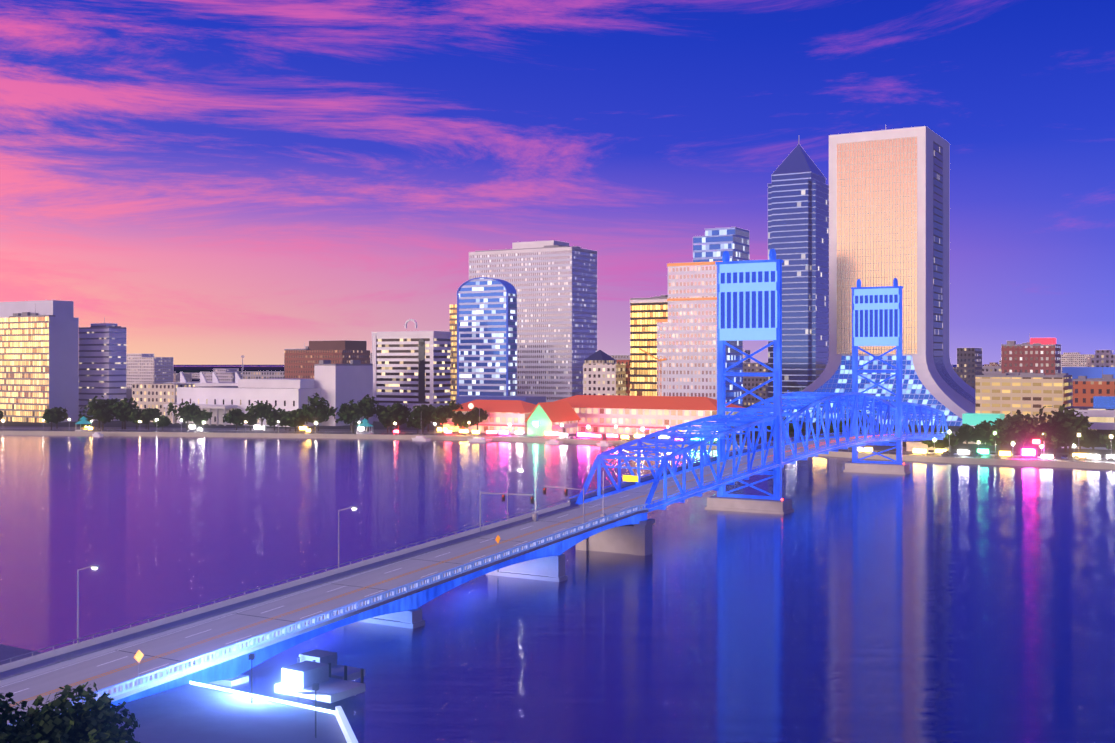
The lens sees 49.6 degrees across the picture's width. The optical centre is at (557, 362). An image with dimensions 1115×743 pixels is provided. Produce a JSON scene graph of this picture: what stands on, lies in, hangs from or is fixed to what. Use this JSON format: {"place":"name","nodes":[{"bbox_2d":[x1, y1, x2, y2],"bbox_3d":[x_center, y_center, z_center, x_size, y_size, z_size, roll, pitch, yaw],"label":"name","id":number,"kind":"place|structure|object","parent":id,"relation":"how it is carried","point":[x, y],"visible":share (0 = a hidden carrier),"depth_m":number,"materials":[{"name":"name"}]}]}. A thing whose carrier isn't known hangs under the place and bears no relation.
{"place":"outdoors","nodes":[
{"label":"outdoors","id":0,"kind":"place"},
{"bbox_2d":[0,644,357,742],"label":"quay","id":1,"kind":"structure","parent":0,"point":[188,713],"depth_m":111.01,"materials":[{"name":"concrete"}]},
{"bbox_2d":[0,682,140,742],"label":"trees","id":2,"kind":"object","parent":1,"relation":"on","point":[49,722],"visible":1,"depth_m":82.01,"materials":[{"name":"green plant"}]},
{"bbox_2d":[190,681,334,713],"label":"light strip","id":3,"kind":"object","parent":1,"relation":"on","point":[264,697],"depth_m":117.81,"materials":[{"name":"white"}]},
{"bbox_2d":[249,654,318,737],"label":"lamp posts","id":4,"kind":"object","parent":1,"relation":"on","point":[315,686],"visible":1,"depth_m":110.97,"materials":[{"name":"grey metal"}]},
{"bbox_2d":[0,249,958,710],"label":"bridge","id":5,"kind":"structure","parent":0,"point":[748,299],"depth_m":275.90,"materials":[{"name":"blue metal"}]},
{"bbox_2d":[0,433,955,725],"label":"bridge deck","id":6,"kind":"structure","parent":5,"relation":"attached to","point":[106,663],"depth_m":150.21,"materials":[{"name":"concrete"}]},
{"bbox_2d":[7,504,647,725],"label":"bridge balustrade","id":7,"kind":"object","parent":6,"relation":"on","point":[201,660],"visible":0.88,"depth_m":143.37,"materials":[{"name":"grey concrete"}]},
{"bbox_2d":[0,431,861,662],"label":"bridge rail","id":8,"kind":"object","parent":6,"relation":"on","point":[318,570],"visible":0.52,"depth_m":159.75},
{"bbox_2d":[77,463,904,661],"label":"bridge furniture","id":9,"kind":"object","parent":6,"relation":"on","point":[139,655],"visible":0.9,"depth_m":195.45,"materials":[{"name":"grey metal"}]},
{"bbox_2d":[457,277,516,395],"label":"high-rise building","id":10,"kind":"structure","parent":0,"point":[486,335],"depth_m":767.02,"materials":[{"name":"blue glass"}]},
{"bbox_2d":[456,395,545,404],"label":"blue roof","id":11,"kind":"structure","parent":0,"point":[535,400],"depth_m":611.94,"materials":[{"name":"blue"}]},
{"bbox_2d":[469,240,596,401],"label":"pale tower","id":12,"kind":"structure","parent":0,"point":[553,283],"depth_m":912.12,"materials":[{"name":"grey concrete"}]},
{"bbox_2d":[0,366,1114,742],"bbox_3d":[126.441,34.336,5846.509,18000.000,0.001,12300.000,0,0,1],"label":"water","id":13,"kind":"structure","parent":0,"point":[928,602],"depth_m":184.09,"materials":[{"name":"liquid"}]},
{"bbox_2d":[92,432,103,436],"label":"boat","id":14,"kind":"object","parent":13,"relation":"on","point":[97,434],"visible":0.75,"depth_m":556.20,"materials":[{"name":"white"}]},
{"bbox_2d":[275,649,364,702],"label":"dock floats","id":15,"kind":"object","parent":13,"relation":"on","point":[324,670],"visible":1,"depth_m":120.90,"materials":[{"name":"concrete"}]},
{"bbox_2d":[411,436,430,440],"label":"boat","id":16,"kind":"object","parent":13,"relation":"on","point":[420,438],"visible":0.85,"depth_m":527.70,"materials":[{"name":"white"}]},
{"bbox_2d":[468,407,491,441],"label":"boat","id":17,"kind":"object","parent":13,"relation":"on","point":[479,439],"visible":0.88,"depth_m":520.59,"materials":[{"name":"white"}]},
{"bbox_2d":[545,439,562,443],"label":"boat","id":18,"kind":"object","parent":13,"relation":"on","point":[552,441],"visible":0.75,"depth_m":505.64,"materials":[{"name":"white"}]},
{"bbox_2d":[596,441,612,445],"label":"boat","id":19,"kind":"object","parent":13,"relation":"on","point":[603,443],"visible":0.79,"depth_m":494.14,"materials":[{"name":"white"}]},
{"bbox_2d":[0,367,1114,469],"bbox_3d":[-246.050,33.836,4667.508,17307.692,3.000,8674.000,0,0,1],"label":"bank ground","id":20,"kind":"structure","parent":0,"point":[70,428],"depth_m":541.37,"materials":[{"name":"grey concrete"}]},
{"bbox_2d":[0,300,78,422],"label":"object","id":21,"kind":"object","parent":20,"relation":"on","point":[39,357],"visible":0.98,"depth_m":654.09,"materials":[{"name":"beige concrete"}]},
{"bbox_2d":[75,416,90,430],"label":"gazebo","id":22,"kind":"object","parent":20,"relation":"on","point":[83,420],"visible":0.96,"depth_m":567.10,"materials":[{"name":"teal"}]},
{"bbox_2d":[79,317,125,420],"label":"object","id":23,"kind":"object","parent":20,"relation":"on","point":[102,359],"visible":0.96,"depth_m":669.32,"materials":[{"name":"blue glass"}]},
{"bbox_2d":[126,354,172,387],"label":"office building","id":24,"kind":"structure","parent":20,"relation":"on","point":[145,368],"depth_m":1482.99,"materials":[{"name":"white concrete"}]},
{"bbox_2d":[132,383,194,422],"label":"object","id":25,"kind":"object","parent":20,"relation":"on","point":[152,395],"visible":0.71,"depth_m":650.17,"materials":[{"name":"white concrete"}]},
{"bbox_2d":[173,371,191,381],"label":"building","id":26,"kind":"structure","parent":20,"relation":"on","point":[176,377],"depth_m":1721.69,"materials":[{"name":"grey concrete"}]},
{"bbox_2d":[192,373,199,378],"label":"building","id":27,"kind":"structure","parent":20,"relation":"on","point":[195,375],"depth_m":2316.75,"materials":[{"name":"white concrete"}]},
{"bbox_2d":[203,369,241,381],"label":"building","id":28,"kind":"structure","parent":20,"relation":"on","point":[225,375],"depth_m":1392.50,"materials":[{"name":"grey concrete"}]},
{"bbox_2d":[173,370,283,372],"bbox_3d":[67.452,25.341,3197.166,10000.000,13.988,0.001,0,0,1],"label":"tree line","id":29,"kind":"object","parent":20,"relation":"on","point":[190,371],"visible":0.02,"depth_m":3219.86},
{"bbox_2d":[163,378,320,426],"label":"building","id":30,"kind":"structure","parent":20,"relation":"on","point":[281,393],"depth_m":618.59,"materials":[{"name":"white concrete"}]},
{"bbox_2d":[165,355,243,386],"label":"rooftop structures","id":31,"kind":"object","parent":30,"relation":"on","point":[203,382],"depth_m":950.99,"materials":[{"name":"white metal"}]},
{"bbox_2d":[243,371,283,378],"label":"building","id":32,"kind":"structure","parent":20,"relation":"on","point":[261,374],"depth_m":1017.42,"materials":[{"name":"grey concrete"}]},
{"bbox_2d":[284,340,369,378],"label":"brown block","id":33,"kind":"structure","parent":20,"relation":"on","point":[299,363],"depth_m":836.24,"materials":[{"name":"brick"}]},
{"bbox_2d":[314,360,372,425],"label":"building","id":34,"kind":"structure","parent":20,"relation":"on","point":[338,384],"depth_m":616.55,"materials":[{"name":"white concrete"}]},
{"bbox_2d":[356,419,373,433],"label":"gazebo","id":35,"kind":"object","parent":20,"relation":"on","point":[364,423],"visible":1,"depth_m":544.90,"materials":[{"name":"teal"}]},
{"bbox_2d":[372,319,451,422],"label":"office building","id":36,"kind":"structure","parent":20,"relation":"on","point":[411,369],"depth_m":658.21,"materials":[{"name":"white concrete"}]},
{"bbox_2d":[450,304,456,402],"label":"high-rise building","id":37,"kind":"structure","parent":20,"relation":"on","point":[453,319],"depth_m":801.63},
{"bbox_2d":[443,400,535,433],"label":"waterfront pavilion","id":38,"kind":"structure","parent":20,"relation":"on","point":[504,414],"depth_m":552.46,"materials":[{"name":"red"}]},
{"bbox_2d":[0,428,1103,460],"bbox_3d":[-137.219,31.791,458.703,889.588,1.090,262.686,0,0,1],"label":"riverwalk railing","id":39,"kind":"object","parent":20,"relation":"on","point":[544,437],"visible":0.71,"depth_m":529.58,"materials":[{"name":"grey"}]},
{"bbox_2d":[524,401,580,435],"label":"gabled pavilion","id":40,"kind":"structure","parent":20,"relation":"on","point":[550,416],"depth_m":531.64,"materials":[{"name":"green"}]},
{"bbox_2d":[0,392,1114,455],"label":"bank trees","id":41,"kind":"object","parent":20,"relation":"on","point":[1060,428],"visible":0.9,"depth_m":546.89,"materials":[{"name":"green plant"}]},
{"bbox_2d":[2,419,1112,459],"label":"riverwalk lamps","id":42,"kind":"object","parent":20,"relation":"on","point":[934,439],"visible":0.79,"depth_m":500.87,"materials":[{"name":"grey"}]},
{"bbox_2d":[85,422,1114,458],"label":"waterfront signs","id":43,"kind":"object","parent":20,"relation":"on","point":[1030,452],"visible":0.73,"depth_m":496.94,"materials":[{"name":"multicoloured"}]},
{"bbox_2d":[583,364,625,395],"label":"building","id":44,"kind":"structure","parent":20,"relation":"on","point":[604,379],"depth_m":642.34,"materials":[{"name":"beige concrete"}]},
{"bbox_2d":[584,350,615,363],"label":"hip roof block","id":45,"kind":"structure","parent":44,"relation":"on","point":[599,357],"depth_m":783.35,"materials":[{"name":"blue"}]},
{"bbox_2d":[609,355,629,363],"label":"building","id":46,"kind":"structure","parent":20,"relation":"on","point":[621,357],"depth_m":1122.55,"materials":[{"name":"beige concrete"}]},
{"bbox_2d":[617,360,629,395],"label":"building","id":47,"kind":"structure","parent":20,"relation":"on","point":[627,362],"depth_m":647.86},
{"bbox_2d":[553,395,744,436],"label":"waterfront pavilion","id":48,"kind":"structure","parent":20,"relation":"on","point":[606,414],"depth_m":538.13,"materials":[{"name":"red"}]},
{"bbox_2d":[630,295,667,395],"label":"office building","id":49,"kind":"structure","parent":20,"relation":"on","point":[645,313],"depth_m":623.54,"materials":[{"name":"yellow glass"}]},
{"bbox_2d":[639,348,666,395],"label":"crane","id":50,"kind":"object","parent":20,"relation":"on","point":[660,360],"visible":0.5,"depth_m":557.63,"materials":[{"name":"orange"}]},
{"bbox_2d":[656,227,748,406],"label":"office tower","id":51,"kind":"structure","parent":20,"relation":"on","point":[687,338],"depth_m":605.55,"materials":[{"name":"stone"}]},
{"bbox_2d":[743,350,749,362],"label":"building","id":52,"kind":"structure","parent":20,"relation":"on","point":[744,356],"depth_m":2531.47,"materials":[{"name":"grey concrete"}]},
{"bbox_2d":[743,363,767,405],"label":"building","id":53,"kind":"structure","parent":20,"relation":"on","point":[750,383],"depth_m":899.24,"materials":[{"name":"grey concrete"}]},
{"bbox_2d":[953,348,981,388],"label":"building","id":54,"kind":"structure","parent":20,"relation":"on","point":[969,366],"depth_m":815.21,"materials":[{"name":"grey concrete"}]},
{"bbox_2d":[962,413,1004,444],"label":"teal canopy","id":55,"kind":"object","parent":20,"relation":"on","point":[973,419],"visible":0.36,"depth_m":476.93,"materials":[{"name":"teal"}]},
{"bbox_2d":[982,366,1000,374],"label":"building","id":56,"kind":"structure","parent":20,"relation":"on","point":[991,369],"depth_m":894.43,"materials":[{"name":"beige concrete"}]},
{"bbox_2d":[984,362,998,365],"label":"building","id":57,"kind":"structure","parent":20,"relation":"on","point":[993,364],"depth_m":2411.10,"materials":[{"name":"grey concrete"}]},
{"bbox_2d":[975,372,1071,424],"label":"office building","id":58,"kind":"structure","parent":20,"relation":"on","point":[1006,393],"depth_m":522.38,"materials":[{"name":"beige concrete"}]},
{"bbox_2d":[1001,334,1060,374],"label":"brick hotel","id":59,"kind":"structure","parent":20,"relation":"on","point":[1037,355],"depth_m":639.07,"materials":[{"name":"red"}]},
{"bbox_2d":[1061,352,1092,372],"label":"building","id":60,"kind":"structure","parent":20,"relation":"on","point":[1075,359],"depth_m":2123.03,"materials":[{"name":"beige concrete"}]},
{"bbox_2d":[1062,396,1114,449],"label":"building","id":61,"kind":"structure","parent":20,"relation":"on","point":[1100,413],"depth_m":448.51,"materials":[{"name":"blue glass"}]},
{"bbox_2d":[1062,367,1114,405],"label":"blue roof hall","id":62,"kind":"structure","parent":20,"relation":"on","point":[1088,372],"depth_m":657.38,"materials":[{"name":"blue"}]},
{"bbox_2d":[1086,357,1090,366],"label":"building","id":63,"kind":"structure","parent":20,"relation":"on","point":[1088,361],"depth_m":1629.89,"materials":[{"name":"concrete"}]},
{"bbox_2d":[1073,363,1114,406],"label":"building","id":64,"kind":"structure","parent":20,"relation":"on","point":[1085,389],"depth_m":498.99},
{"bbox_2d":[1091,350,1114,366],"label":"building","id":65,"kind":"structure","parent":20,"relation":"on","point":[1106,358],"depth_m":819.76,"materials":[{"name":"grey concrete"}]},
{"bbox_2d":[0,0,1114,365],"label":"sky","id":66,"kind":"structure","parent":0,"point":[215,182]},
{"bbox_2d":[768,144,828,403],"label":"skyscraper","id":67,"kind":"structure","parent":0,"point":[798,214],"depth_m":837.68,"materials":[{"name":"blue glass"}]},
{"bbox_2d":[757,124,974,425],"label":"flared tower","id":68,"kind":"structure","parent":0,"point":[888,206],"depth_m":671.55,"materials":[{"name":"concrete"}]}
]}

